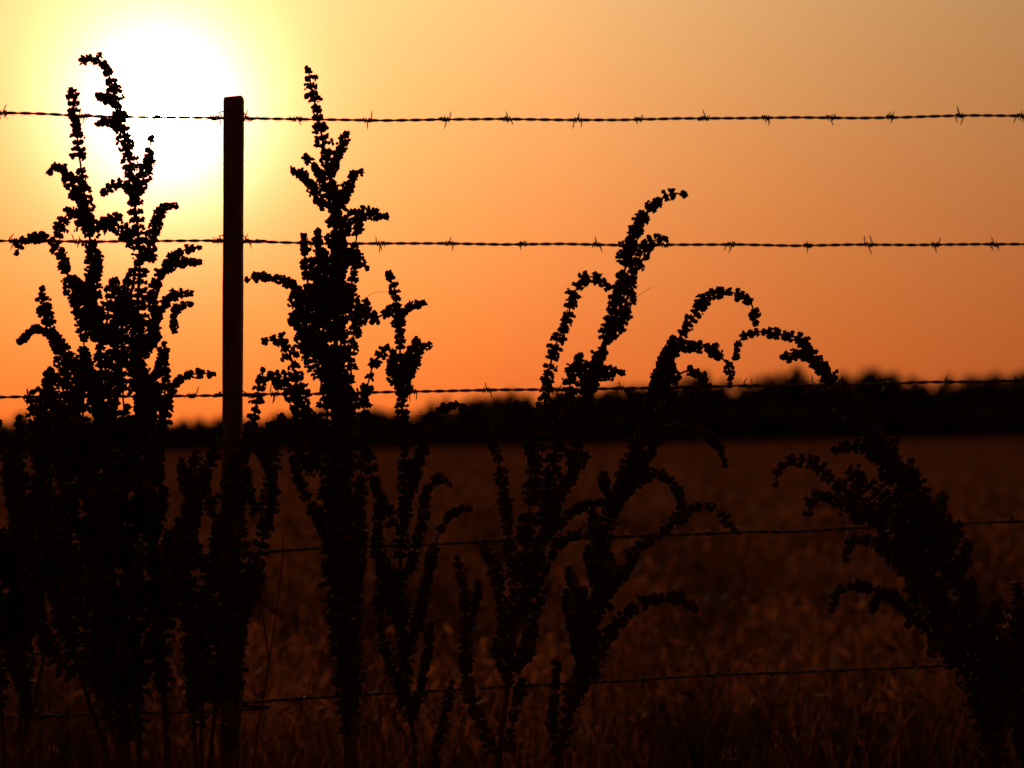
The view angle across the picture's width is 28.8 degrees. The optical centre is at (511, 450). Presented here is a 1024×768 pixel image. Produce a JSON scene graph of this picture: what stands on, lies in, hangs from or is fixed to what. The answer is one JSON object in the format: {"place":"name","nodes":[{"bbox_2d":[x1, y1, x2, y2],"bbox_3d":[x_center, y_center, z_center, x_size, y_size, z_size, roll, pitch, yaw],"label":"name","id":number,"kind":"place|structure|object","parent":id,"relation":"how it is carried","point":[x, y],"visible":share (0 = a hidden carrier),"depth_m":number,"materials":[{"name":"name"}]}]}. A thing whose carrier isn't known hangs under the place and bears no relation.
{"place":"outdoors","nodes":[
{"label":"outdoors","id":0,"kind":"place"},
{"bbox_2d":[0,288,1009,767],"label":"wild oat grass","id":1,"kind":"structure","parent":0,"point":[410,754],"depth_m":3.16,"materials":[{"name":"black plant"}]},
{"bbox_2d":[0,436,1023,767],"bbox_3d":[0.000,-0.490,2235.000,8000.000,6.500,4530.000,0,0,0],"label":"ground","id":2,"kind":"structure","parent":0,"point":[1000,440],"depth_m":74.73,"materials":[{"name":"brown plant"}]},
{"bbox_2d":[0,414,53,767],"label":"curly dock plant","id":3,"kind":"object","parent":2,"relation":"on","point":[16,644],"visible":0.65,"depth_m":3.10,"materials":[{"name":"black plant"}]},
{"bbox_2d":[0,86,148,767],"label":"curly dock plant","id":4,"kind":"object","parent":2,"relation":"on","point":[75,453],"visible":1,"depth_m":2.99,"materials":[{"name":"black plant"}]},
{"bbox_2d":[73,52,224,767],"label":"curly dock plant","id":5,"kind":"object","parent":2,"relation":"on","point":[143,512],"visible":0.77,"depth_m":3.04,"materials":[{"name":"black plant"}]},
{"bbox_2d":[156,366,282,767],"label":"curly dock plant","id":6,"kind":"object","parent":2,"relation":"on","point":[222,628],"visible":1,"depth_m":2.94,"materials":[{"name":"black plant"}]},
{"bbox_2d":[221,95,243,767],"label":"fence post","id":7,"kind":"object","parent":2,"relation":"on","point":[233,271],"visible":0.6,"depth_m":3.27,"materials":[{"name":"black wood"}]},
{"bbox_2d":[0,103,1023,723],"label":"barbed wire fence","id":8,"kind":"object","parent":7,"relation":"attached to","point":[246,705],"visible":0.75,"depth_m":3.34,"materials":[{"name":"black metal"}]},
{"bbox_2d":[244,65,389,767],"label":"curly dock plant","id":9,"kind":"object","parent":2,"relation":"on","point":[325,298],"visible":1,"depth_m":2.98,"materials":[{"name":"black plant"}]},
{"bbox_2d":[354,269,472,767],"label":"curly dock plant","id":10,"kind":"object","parent":2,"relation":"on","point":[402,372],"visible":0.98,"depth_m":3.05,"materials":[{"name":"black plant"}]},
{"bbox_2d":[0,364,1023,453],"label":"distant tree line","id":11,"kind":"object","parent":2,"relation":"on","point":[915,410],"visible":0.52,"depth_m":244.94,"materials":[{"name":"black plant"}]},
{"bbox_2d":[428,188,687,767],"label":"curly dock plant","id":12,"kind":"object","parent":2,"relation":"on","point":[573,427],"visible":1,"depth_m":2.96,"materials":[{"name":"black plant"}]},
{"bbox_2d":[545,286,760,767],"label":"curly dock plant","id":13,"kind":"object","parent":2,"relation":"on","point":[583,620],"visible":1,"depth_m":3.04,"materials":[{"name":"black plant"}]},
{"bbox_2d":[731,326,1023,767],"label":"curly dock plant","id":14,"kind":"object","parent":2,"relation":"on","point":[919,566],"visible":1,"depth_m":2.96,"materials":[{"name":"black plant"}]},
{"bbox_2d":[1006,580,1023,767],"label":"curly dock plant","id":15,"kind":"object","parent":2,"relation":"on","point":[1016,723],"visible":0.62,"depth_m":3.02,"materials":[{"name":"black plant"}]},
{"bbox_2d":[0,0,1023,424],"label":"sky","id":16,"kind":"structure","parent":0,"point":[490,316],"materials":[{"name":"orange"}]}
]}

